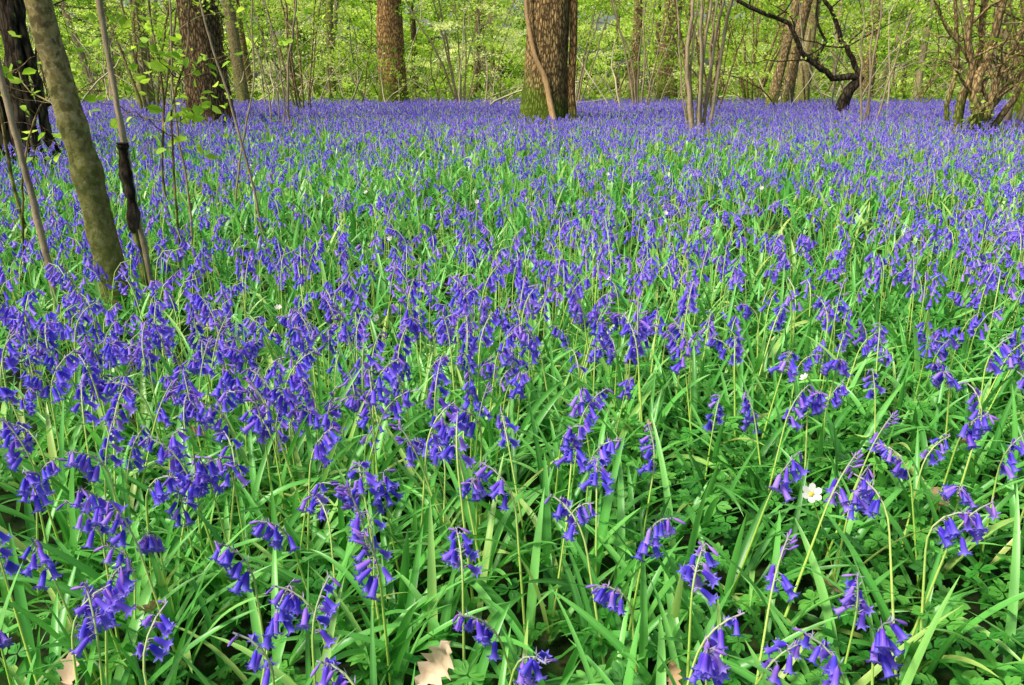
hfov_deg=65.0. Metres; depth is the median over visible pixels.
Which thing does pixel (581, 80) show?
hazel shrub
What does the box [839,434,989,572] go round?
bluebell
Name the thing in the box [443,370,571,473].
bluebell
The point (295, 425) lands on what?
bluebell
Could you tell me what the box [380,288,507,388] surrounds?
bluebell
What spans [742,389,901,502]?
bluebell
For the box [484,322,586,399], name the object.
bluebell
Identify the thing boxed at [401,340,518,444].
bluebell
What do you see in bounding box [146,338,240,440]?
bluebell
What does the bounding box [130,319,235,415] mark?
bluebell
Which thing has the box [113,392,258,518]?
bluebell
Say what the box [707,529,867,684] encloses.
bluebell
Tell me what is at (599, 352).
bluebell
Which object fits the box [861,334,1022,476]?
bluebell
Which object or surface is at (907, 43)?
woodland tree
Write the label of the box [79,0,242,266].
sapling
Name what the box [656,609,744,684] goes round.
bluebell
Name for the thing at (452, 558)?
bluebell
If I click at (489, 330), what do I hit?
bluebell
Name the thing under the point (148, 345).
bluebell
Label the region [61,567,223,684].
bluebell
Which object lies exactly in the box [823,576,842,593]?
fallen leaf
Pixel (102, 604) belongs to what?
bluebell
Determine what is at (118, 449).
bluebell
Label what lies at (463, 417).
bluebell
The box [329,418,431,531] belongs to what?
bluebell
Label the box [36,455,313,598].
bluebell
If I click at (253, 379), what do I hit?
bluebell
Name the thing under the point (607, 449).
bluebell
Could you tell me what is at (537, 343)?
bluebell
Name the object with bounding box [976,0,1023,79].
hazel shrub
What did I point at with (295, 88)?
hazel shrub
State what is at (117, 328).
bluebell
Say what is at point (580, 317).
bluebell
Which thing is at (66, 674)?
fallen leaf
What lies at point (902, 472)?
bluebell
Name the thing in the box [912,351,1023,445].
bluebell
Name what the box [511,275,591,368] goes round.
bluebell
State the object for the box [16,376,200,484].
bluebell
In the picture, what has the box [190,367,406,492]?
bluebell
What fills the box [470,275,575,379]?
bluebell
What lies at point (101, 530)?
bluebell
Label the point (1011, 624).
bluebell
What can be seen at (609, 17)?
sky
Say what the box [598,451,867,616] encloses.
bluebell
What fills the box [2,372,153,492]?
bluebell
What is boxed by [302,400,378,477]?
bluebell
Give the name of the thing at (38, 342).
bluebell
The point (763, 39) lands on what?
woodland tree
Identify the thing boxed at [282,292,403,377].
bluebell
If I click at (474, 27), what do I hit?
woodland tree
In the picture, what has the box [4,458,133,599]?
bluebell
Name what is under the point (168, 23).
woodland tree
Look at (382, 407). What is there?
bluebell
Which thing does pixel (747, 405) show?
bluebell
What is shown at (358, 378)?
bluebell
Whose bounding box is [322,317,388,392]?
bluebell
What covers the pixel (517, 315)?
bluebell
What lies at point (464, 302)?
bluebell
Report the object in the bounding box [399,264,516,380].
bluebell
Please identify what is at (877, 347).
bluebell
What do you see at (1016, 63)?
woodland tree
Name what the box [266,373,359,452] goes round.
bluebell
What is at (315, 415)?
bluebell
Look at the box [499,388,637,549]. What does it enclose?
bluebell
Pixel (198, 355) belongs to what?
bluebell
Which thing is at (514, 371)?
bluebell
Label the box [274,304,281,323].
wood anemone
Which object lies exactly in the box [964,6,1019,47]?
woodland tree
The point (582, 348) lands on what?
bluebell
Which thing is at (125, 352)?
bluebell
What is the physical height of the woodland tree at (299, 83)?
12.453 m
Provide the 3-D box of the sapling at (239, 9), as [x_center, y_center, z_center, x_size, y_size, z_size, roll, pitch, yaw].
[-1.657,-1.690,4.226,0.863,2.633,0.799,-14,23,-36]
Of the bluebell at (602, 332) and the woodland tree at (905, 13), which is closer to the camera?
the bluebell at (602, 332)
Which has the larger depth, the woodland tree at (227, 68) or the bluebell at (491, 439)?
the woodland tree at (227, 68)
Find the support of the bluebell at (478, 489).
on the ground
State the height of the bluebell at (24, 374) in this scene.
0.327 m
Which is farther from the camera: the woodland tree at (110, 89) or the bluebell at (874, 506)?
the woodland tree at (110, 89)
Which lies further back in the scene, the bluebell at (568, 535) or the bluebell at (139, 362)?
the bluebell at (139, 362)
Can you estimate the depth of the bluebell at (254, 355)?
2.22 m
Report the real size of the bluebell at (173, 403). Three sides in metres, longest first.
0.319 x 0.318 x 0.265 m
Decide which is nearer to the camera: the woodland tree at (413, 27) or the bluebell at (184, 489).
the bluebell at (184, 489)
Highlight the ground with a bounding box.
[0,82,1023,684]
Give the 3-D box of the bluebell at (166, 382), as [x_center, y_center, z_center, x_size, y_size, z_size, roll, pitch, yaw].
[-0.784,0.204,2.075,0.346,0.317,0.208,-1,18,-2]
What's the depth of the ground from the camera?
1.91 m
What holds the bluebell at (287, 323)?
on the ground
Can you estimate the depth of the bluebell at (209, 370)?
2.02 m
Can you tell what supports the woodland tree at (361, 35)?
on the ground
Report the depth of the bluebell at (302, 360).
2.09 m
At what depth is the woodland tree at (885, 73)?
49.45 m
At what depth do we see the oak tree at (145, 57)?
22.52 m
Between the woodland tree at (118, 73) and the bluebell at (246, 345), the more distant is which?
the woodland tree at (118, 73)
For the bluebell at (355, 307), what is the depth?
2.44 m
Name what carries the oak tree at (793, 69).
on the ground
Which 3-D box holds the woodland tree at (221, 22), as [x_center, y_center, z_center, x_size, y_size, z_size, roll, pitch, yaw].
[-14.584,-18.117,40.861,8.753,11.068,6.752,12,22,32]
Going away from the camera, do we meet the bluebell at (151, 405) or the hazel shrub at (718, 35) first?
the bluebell at (151, 405)
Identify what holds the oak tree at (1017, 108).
on the ground
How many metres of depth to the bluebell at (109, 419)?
1.75 m
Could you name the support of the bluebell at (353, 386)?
on the ground
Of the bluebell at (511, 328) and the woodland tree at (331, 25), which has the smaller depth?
the bluebell at (511, 328)
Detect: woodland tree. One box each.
[0,36,73,90]
[54,0,133,94]
[55,0,250,96]
[59,0,157,95]
[67,0,175,80]
[144,0,278,66]
[157,0,279,90]
[159,0,231,90]
[165,0,311,96]
[223,1,317,89]
[231,1,359,92]
[262,0,376,95]
[275,0,376,96]
[295,0,368,96]
[323,0,425,71]
[402,0,525,98]
[406,0,474,94]
[419,0,520,91]
[420,0,524,92]
[463,0,525,96]
[516,3,612,55]
[578,0,650,88]
[579,0,770,85]
[604,0,718,91]
[686,0,751,90]
[718,0,823,83]
[734,0,846,85]
[738,0,845,95]
[758,0,847,79]
[772,0,892,93]
[777,0,867,89]
[815,0,928,82]
[819,0,936,55]
[821,0,953,92]
[845,0,954,92]
[887,0,1014,100]
[898,1,1015,88]
[933,0,1013,98]
[943,0,1023,98]
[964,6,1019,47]
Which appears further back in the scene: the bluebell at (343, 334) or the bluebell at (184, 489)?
the bluebell at (343, 334)
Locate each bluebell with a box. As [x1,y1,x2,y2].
[0,327,65,473]
[0,329,71,482]
[0,329,95,452]
[0,348,118,526]
[0,375,92,489]
[0,381,43,469]
[0,387,79,505]
[0,387,88,511]
[0,396,157,549]
[0,413,189,586]
[0,416,176,623]
[0,447,237,596]
[0,467,164,617]
[0,500,209,659]
[0,531,79,684]
[0,537,204,684]
[0,630,132,684]
[1,321,141,450]
[1,330,89,464]
[1,352,54,432]
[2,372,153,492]
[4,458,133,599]
[7,318,152,439]
[7,383,239,559]
[12,485,223,635]
[15,345,161,460]
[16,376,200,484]
[17,380,139,549]
[26,499,300,679]
[30,353,165,467]
[32,378,272,504]
[33,342,162,434]
[33,374,181,489]
[36,341,138,415]
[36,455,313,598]
[38,301,147,419]
[40,425,176,616]
[41,546,268,684]
[42,351,240,492]
[44,344,182,448]
[46,530,270,639]
[49,366,225,479]
[53,378,179,524]
[56,338,209,455]
[57,445,282,615]
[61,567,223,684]
[69,580,203,684]
[71,583,144,684]
[74,427,242,583]
[74,435,372,602]
[78,349,192,441]
[81,338,176,454]
[81,542,250,684]
[86,317,219,414]
[88,350,176,464]
[96,333,195,404]
[99,299,204,427]
[99,479,265,609]
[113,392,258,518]
[117,390,282,503]
[118,369,231,473]
[122,311,259,446]
[125,372,259,455]
[127,335,247,461]
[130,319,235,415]
[130,324,219,466]
[133,598,284,684]
[136,346,239,464]
[137,338,244,422]
[138,460,320,624]
[139,456,320,617]
[139,540,418,684]
[141,453,313,586]
[142,317,266,399]
[145,337,280,448]
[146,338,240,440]
[146,431,337,584]
[148,319,216,397]
[148,401,358,549]
[154,394,252,460]
[159,401,249,518]
[162,356,246,445]
[162,395,243,487]
[164,291,317,414]
[174,578,304,684]
[181,375,383,553]
[185,481,388,609]
[188,409,322,524]
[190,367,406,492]
[191,409,365,555]
[193,364,363,521]
[194,347,292,446]
[199,367,316,472]
[200,364,299,507]
[201,471,446,664]
[202,338,263,433]
[204,322,281,397]
[204,384,438,527]
[206,356,328,469]
[212,319,305,441]
[213,356,335,457]
[213,386,361,529]
[215,350,333,504]
[215,368,336,494]
[221,339,294,406]
[222,394,366,493]
[227,629,343,684]
[230,401,337,512]
[232,373,400,491]
[232,424,360,597]
[233,348,339,456]
[239,504,407,638]
[243,585,392,684]
[249,323,423,438]
[256,339,304,426]
[258,308,346,398]
[259,325,359,381]
[261,314,336,378]
[263,306,377,432]
[265,406,429,510]
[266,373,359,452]
[270,482,420,614]
[273,479,484,678]
[280,307,344,394]
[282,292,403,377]
[285,322,393,397]
[288,322,361,410]
[291,379,390,486]
[292,509,512,684]
[294,327,385,412]
[294,350,393,434]
[296,337,346,422]
[296,372,416,470]
[297,354,514,532]
[299,459,486,646]
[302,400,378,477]
[310,525,473,684]
[310,600,376,684]
[311,367,422,434]
[311,388,432,543]
[311,570,486,684]
[312,302,425,418]
[312,323,404,412]
[314,297,377,381]
[315,307,392,420]
[317,359,436,435]
[318,388,440,536]
[319,526,538,683]
[320,358,425,541]
[321,302,423,389]
[321,369,455,507]
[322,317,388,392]
[324,331,442,447]
[328,393,415,478]
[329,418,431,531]
[329,434,533,579]
[331,312,507,424]
[336,324,489,455]
[339,280,447,396]
[339,329,433,461]
[343,468,493,637]
[344,284,501,425]
[355,306,462,409]
[360,278,463,391]
[362,401,503,575]
[362,418,534,571]
[370,364,470,485]
[373,316,480,394]
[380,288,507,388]
[382,309,563,456]
[382,436,526,526]
[385,316,482,412]
[388,406,591,541]
[389,354,468,431]
[394,310,529,456]
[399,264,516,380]
[400,281,505,394]
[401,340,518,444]
[403,414,555,584]
[405,328,539,447]
[409,314,518,464]
[409,321,503,420]
[409,452,589,584]
[411,281,567,404]
[413,411,537,620]
[419,318,484,400]
[422,369,552,483]
[423,322,548,416]
[425,342,491,392]
[427,282,527,377]
[429,381,522,496]
[435,389,654,549]
[440,459,565,663]
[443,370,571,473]
[444,325,506,408]
[445,355,499,422]
[447,298,548,392]
[450,306,488,360]
[452,609,644,684]
[454,285,582,412]
[456,357,538,429]
[462,345,550,468]
[463,405,632,561]
[469,364,558,457]
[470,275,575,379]
[478,370,550,484]
[483,328,569,440]
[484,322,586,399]
[485,306,569,402]
[487,304,570,411]
[487,356,569,441]
[495,328,618,445]
[498,626,558,684]
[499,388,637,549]
[504,279,633,387]
[506,438,676,598]
[507,436,665,555]
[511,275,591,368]
[512,321,655,440]
[515,301,654,415]
[516,499,631,644]
[522,292,656,390]
[523,293,579,391]
[525,387,646,534]
[532,348,650,440]
[533,302,629,388]
[535,324,586,389]
[535,457,698,607]
[539,346,645,435]
[541,515,757,676]
[544,494,667,684]
[545,377,656,439]
[548,423,696,589]
[548,540,788,684]
[550,312,688,421]
[551,341,684,445]
[555,312,627,390]
[566,581,693,684]
[569,311,738,488]
[569,639,730,684]
[571,312,665,377]
[572,332,670,440]
[575,323,629,408]
[582,306,720,414]
[585,292,709,460]
[592,322,682,411]
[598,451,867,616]
[600,282,740,425]
[623,329,717,393]
[624,320,663,391]
[629,328,763,464]
[630,394,786,522]
[640,331,743,434]
[648,335,810,431]
[651,311,747,409]
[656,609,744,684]
[662,323,762,450]
[682,335,798,470]
[686,384,855,519]
[692,390,848,514]
[700,351,854,464]
[701,450,905,651]
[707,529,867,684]
[712,594,814,684]
[714,306,830,400]
[722,357,892,457]
[723,465,943,595]
[727,614,911,684]
[731,290,839,387]
[741,353,865,431]
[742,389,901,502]
[742,572,874,682]
[747,294,862,400]
[757,410,925,565]
[758,381,872,485]
[780,278,890,389]
[789,500,1023,676]
[792,627,907,684]
[799,329,890,440]
[800,333,889,418]
[808,368,974,502]
[819,470,982,684]
[825,478,1023,604]
[828,323,915,432]
[828,497,1022,671]
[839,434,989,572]
[841,370,1023,476]
[844,412,1023,556]
[855,381,1023,520]
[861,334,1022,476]
[866,443,1001,598]
[870,433,1023,588]
[872,331,939,427]
[886,361,1020,431]
[890,341,1023,430]
[902,484,1023,684]
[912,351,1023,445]
[916,384,1023,513]
[958,442,1023,555]
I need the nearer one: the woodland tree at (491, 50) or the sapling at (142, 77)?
the sapling at (142, 77)
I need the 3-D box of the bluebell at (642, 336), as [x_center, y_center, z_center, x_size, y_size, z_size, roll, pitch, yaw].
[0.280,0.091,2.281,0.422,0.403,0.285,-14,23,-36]
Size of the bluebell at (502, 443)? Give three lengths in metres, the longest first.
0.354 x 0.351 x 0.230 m
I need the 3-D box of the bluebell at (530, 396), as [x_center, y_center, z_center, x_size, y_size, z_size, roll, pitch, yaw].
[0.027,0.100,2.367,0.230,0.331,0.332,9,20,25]
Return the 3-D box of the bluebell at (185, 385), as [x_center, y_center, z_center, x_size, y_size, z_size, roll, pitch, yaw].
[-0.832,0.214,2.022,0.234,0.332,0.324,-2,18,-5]
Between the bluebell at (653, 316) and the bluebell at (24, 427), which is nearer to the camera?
the bluebell at (24, 427)
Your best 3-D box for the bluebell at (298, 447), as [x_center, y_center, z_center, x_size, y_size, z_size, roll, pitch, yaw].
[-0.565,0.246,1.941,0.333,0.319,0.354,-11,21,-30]
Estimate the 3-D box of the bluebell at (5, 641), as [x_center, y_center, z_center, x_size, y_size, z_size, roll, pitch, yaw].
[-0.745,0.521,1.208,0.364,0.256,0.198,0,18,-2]
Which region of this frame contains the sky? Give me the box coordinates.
[2,0,1014,81]
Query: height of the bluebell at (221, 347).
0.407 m
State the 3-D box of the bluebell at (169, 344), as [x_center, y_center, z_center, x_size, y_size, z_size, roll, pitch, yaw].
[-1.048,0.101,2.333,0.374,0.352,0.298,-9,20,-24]
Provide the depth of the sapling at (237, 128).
4.44 m
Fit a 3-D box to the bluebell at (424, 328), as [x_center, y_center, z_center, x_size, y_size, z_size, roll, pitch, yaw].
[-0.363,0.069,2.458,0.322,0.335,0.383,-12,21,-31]
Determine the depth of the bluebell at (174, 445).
1.64 m
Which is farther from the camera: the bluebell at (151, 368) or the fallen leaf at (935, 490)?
the bluebell at (151, 368)
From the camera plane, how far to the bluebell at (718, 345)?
2.25 m
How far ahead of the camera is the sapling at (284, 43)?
5.33 m
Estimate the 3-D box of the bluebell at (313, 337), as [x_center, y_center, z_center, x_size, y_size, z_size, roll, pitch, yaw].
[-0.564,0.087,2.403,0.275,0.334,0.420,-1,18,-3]
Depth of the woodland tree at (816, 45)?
52.28 m
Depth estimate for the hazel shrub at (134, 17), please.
17.85 m
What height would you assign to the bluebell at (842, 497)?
0.395 m
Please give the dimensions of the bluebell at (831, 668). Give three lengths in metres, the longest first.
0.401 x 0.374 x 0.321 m
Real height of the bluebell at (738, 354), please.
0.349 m
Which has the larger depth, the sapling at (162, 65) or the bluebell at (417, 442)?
the sapling at (162, 65)
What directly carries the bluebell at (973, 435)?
on the ground
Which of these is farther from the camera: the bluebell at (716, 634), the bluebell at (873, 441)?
the bluebell at (873, 441)
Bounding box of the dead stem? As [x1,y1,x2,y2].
[116,142,155,318]
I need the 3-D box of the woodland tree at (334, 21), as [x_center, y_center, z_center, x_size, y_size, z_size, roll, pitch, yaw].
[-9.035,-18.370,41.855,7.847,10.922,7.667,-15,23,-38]
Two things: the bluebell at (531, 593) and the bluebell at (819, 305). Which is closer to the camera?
the bluebell at (531, 593)
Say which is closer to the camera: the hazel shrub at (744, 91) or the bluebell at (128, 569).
the bluebell at (128, 569)
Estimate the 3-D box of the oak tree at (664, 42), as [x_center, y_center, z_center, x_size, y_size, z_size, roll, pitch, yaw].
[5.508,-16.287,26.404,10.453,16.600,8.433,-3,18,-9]
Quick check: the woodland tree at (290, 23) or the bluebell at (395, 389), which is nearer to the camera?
the bluebell at (395, 389)
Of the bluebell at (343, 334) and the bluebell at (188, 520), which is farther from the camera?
the bluebell at (343, 334)
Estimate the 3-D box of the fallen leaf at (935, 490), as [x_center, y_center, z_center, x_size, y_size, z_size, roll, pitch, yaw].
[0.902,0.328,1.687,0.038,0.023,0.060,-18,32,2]
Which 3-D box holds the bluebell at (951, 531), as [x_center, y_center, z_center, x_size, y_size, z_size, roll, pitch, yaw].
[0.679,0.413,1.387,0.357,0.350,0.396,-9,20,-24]
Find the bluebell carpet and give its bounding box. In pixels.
[0,96,1023,419]
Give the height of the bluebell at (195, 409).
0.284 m
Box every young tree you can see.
[0,58,63,324]
[6,0,133,322]
[75,0,190,247]
[96,0,189,303]
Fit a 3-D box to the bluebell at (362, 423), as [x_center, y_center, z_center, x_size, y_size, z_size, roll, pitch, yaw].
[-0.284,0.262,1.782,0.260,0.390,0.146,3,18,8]
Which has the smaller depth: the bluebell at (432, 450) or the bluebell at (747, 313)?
the bluebell at (432, 450)
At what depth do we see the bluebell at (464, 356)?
2.48 m
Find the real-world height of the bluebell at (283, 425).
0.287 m
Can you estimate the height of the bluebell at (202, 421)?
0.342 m
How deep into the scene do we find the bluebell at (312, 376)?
2.31 m
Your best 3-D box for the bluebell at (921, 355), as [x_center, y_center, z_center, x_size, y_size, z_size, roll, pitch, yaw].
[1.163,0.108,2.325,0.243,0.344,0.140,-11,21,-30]
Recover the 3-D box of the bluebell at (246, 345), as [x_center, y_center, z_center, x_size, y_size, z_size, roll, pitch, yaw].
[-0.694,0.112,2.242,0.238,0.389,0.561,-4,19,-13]
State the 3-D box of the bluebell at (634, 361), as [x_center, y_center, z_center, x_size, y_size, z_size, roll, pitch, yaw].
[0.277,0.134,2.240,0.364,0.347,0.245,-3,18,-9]
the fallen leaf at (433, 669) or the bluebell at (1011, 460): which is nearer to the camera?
the fallen leaf at (433, 669)
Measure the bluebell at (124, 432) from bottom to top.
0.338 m
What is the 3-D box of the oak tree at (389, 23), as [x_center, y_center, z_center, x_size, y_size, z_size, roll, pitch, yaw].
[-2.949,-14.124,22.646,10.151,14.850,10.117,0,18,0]
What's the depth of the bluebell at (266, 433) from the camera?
1.69 m
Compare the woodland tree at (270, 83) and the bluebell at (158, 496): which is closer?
the bluebell at (158, 496)
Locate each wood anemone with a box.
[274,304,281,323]
[372,314,390,366]
[387,235,414,266]
[483,339,497,383]
[583,274,609,292]
[795,373,808,439]
[802,483,840,605]
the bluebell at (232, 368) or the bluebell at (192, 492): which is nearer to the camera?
the bluebell at (192, 492)
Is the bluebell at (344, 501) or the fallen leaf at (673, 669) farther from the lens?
the bluebell at (344, 501)
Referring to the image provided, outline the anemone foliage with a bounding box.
[0,286,1023,684]
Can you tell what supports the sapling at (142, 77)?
on the ground
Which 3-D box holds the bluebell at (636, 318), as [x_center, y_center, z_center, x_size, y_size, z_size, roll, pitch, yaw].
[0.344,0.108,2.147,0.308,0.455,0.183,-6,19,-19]
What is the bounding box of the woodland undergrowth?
[0,0,1020,112]
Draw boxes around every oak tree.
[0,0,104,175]
[32,0,192,115]
[96,0,249,106]
[130,0,152,106]
[176,0,238,134]
[376,0,409,105]
[516,0,577,133]
[568,0,658,100]
[608,0,715,101]
[763,0,945,112]
[779,0,904,108]
[793,0,820,105]
[856,0,880,100]
[1012,84,1023,124]
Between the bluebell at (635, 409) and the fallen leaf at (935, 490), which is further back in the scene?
the bluebell at (635, 409)
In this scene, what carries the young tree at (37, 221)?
on the ground
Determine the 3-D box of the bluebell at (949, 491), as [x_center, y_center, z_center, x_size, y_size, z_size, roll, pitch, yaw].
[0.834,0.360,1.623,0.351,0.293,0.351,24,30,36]
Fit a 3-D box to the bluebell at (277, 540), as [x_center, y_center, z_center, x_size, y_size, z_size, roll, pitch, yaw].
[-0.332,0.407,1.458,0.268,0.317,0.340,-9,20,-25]
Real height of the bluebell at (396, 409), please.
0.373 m
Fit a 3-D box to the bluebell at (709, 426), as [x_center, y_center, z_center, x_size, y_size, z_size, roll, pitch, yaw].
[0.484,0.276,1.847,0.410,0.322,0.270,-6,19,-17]
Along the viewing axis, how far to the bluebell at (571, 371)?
2.23 m
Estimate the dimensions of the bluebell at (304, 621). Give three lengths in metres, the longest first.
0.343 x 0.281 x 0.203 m
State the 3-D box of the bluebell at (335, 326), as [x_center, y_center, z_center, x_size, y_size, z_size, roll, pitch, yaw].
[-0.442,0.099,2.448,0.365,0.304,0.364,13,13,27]
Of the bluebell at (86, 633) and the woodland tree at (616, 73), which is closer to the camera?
the bluebell at (86, 633)
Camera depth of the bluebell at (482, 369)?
2.29 m
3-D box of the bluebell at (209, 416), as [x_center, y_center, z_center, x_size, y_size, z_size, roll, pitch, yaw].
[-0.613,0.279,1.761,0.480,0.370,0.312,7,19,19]
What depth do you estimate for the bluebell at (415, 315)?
2.31 m
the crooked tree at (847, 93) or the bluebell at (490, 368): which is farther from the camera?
the crooked tree at (847, 93)
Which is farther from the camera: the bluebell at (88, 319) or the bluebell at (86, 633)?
the bluebell at (88, 319)
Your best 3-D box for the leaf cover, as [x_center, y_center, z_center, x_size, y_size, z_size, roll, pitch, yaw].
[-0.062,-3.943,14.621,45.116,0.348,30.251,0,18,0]
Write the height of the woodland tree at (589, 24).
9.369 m
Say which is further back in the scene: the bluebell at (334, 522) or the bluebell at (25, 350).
the bluebell at (25, 350)
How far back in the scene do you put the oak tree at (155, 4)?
13.02 m
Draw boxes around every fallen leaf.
[56,652,78,684]
[133,600,155,611]
[189,425,205,437]
[414,640,453,684]
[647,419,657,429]
[666,661,681,684]
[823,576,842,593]
[931,487,950,506]
[956,436,966,443]
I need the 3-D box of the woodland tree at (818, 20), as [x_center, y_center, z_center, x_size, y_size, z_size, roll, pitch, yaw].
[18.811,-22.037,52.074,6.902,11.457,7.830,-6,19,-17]
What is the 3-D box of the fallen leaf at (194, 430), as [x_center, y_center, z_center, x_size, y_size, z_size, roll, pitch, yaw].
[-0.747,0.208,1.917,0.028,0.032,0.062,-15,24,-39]
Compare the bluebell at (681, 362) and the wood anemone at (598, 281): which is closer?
the bluebell at (681, 362)
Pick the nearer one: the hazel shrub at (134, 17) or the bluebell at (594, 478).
the bluebell at (594, 478)
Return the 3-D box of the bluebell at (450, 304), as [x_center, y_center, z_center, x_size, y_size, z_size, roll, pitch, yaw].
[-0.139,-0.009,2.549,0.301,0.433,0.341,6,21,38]
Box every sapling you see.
[0,91,61,241]
[2,56,102,287]
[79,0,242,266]
[89,0,228,224]
[104,0,291,248]
[130,0,325,218]
[199,0,265,245]
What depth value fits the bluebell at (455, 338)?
2.38 m
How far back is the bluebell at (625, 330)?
2.11 m
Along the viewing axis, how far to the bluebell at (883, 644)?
1.02 m
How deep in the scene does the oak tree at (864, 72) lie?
30.02 m
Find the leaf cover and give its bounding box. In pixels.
[0,101,1023,684]
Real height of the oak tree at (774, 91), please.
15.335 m
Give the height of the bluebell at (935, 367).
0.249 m
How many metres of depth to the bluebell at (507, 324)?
2.44 m
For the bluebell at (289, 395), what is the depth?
1.82 m
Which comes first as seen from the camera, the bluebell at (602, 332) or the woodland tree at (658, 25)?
the bluebell at (602, 332)
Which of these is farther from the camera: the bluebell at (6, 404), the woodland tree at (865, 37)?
the woodland tree at (865, 37)
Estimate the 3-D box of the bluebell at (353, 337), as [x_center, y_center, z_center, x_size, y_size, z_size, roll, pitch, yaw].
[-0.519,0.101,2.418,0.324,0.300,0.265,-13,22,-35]
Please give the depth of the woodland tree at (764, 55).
50.87 m
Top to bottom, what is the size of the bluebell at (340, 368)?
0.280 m
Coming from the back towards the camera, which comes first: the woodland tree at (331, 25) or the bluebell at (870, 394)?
the woodland tree at (331, 25)
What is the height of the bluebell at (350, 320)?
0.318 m
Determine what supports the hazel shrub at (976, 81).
on the ground
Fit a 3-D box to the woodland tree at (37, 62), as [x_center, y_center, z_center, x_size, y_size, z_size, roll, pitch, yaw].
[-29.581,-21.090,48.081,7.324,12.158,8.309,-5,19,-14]
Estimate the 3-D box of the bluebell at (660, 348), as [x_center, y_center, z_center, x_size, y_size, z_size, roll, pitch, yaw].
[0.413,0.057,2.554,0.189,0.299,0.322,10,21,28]
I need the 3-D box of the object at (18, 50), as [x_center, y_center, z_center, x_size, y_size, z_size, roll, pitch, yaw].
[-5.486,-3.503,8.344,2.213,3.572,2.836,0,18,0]
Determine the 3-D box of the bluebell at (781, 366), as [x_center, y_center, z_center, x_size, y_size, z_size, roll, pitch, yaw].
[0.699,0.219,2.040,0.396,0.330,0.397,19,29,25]
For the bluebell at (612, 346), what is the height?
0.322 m
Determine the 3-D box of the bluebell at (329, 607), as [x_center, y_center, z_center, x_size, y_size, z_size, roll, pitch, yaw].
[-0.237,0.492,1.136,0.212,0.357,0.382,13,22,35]
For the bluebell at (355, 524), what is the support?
on the ground
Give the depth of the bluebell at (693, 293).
2.34 m
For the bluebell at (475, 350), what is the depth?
2.26 m
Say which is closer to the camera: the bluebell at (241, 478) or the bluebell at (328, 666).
the bluebell at (328, 666)
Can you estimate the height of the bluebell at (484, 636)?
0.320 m
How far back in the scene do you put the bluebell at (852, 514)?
1.53 m
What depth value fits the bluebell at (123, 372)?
2.42 m
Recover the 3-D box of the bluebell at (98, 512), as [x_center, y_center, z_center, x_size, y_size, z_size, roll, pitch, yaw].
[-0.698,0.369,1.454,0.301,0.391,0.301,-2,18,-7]
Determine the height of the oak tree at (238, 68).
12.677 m
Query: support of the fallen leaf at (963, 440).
on the bluebell at (937, 379)
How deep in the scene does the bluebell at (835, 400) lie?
1.91 m
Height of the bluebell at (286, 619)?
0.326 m
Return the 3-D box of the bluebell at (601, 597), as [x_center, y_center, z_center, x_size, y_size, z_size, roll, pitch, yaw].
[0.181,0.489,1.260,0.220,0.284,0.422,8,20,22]
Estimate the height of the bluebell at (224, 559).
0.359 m
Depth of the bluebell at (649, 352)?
2.50 m
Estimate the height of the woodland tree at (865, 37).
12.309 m
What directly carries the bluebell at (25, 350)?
on the ground
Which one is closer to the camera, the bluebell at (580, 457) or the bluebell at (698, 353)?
the bluebell at (580, 457)
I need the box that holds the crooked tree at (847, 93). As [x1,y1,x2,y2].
[735,0,923,122]
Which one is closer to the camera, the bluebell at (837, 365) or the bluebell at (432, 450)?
the bluebell at (432, 450)
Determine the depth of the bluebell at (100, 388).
1.94 m
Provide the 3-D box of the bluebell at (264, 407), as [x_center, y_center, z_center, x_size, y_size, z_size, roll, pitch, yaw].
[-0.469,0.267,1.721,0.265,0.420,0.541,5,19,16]
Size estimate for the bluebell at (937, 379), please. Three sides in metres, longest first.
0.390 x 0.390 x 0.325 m
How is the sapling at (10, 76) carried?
on the ground
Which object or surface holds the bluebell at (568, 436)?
on the ground
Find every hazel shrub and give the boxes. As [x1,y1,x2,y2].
[61,0,229,119]
[185,0,308,134]
[231,0,358,117]
[405,0,528,106]
[528,0,637,101]
[587,0,708,109]
[640,0,736,125]
[653,0,743,141]
[660,0,772,111]
[719,0,818,100]
[805,0,934,129]
[908,0,1023,142]
[912,0,1023,136]
[969,0,1023,113]
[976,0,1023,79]
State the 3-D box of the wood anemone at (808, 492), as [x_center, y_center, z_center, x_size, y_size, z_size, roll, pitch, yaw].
[0.596,0.398,1.537,0.107,0.281,0.056,5,19,14]
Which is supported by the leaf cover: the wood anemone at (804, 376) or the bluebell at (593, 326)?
the wood anemone at (804, 376)
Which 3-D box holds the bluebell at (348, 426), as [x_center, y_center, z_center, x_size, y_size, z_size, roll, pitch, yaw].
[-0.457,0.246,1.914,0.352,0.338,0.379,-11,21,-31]
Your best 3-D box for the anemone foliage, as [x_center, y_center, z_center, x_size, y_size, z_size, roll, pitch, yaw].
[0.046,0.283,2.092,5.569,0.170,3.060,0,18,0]
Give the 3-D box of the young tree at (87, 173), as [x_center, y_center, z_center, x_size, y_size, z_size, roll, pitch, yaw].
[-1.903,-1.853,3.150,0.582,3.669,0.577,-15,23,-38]
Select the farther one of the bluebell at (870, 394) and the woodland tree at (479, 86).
the woodland tree at (479, 86)
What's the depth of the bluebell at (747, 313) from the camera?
2.57 m
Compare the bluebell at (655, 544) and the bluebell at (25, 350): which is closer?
the bluebell at (655, 544)
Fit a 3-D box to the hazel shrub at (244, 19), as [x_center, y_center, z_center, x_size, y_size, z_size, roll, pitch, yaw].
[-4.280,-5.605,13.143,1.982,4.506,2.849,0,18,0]
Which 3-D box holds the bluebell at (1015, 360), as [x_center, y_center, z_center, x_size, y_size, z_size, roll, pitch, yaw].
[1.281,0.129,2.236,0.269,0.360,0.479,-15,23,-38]
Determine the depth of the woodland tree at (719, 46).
47.67 m

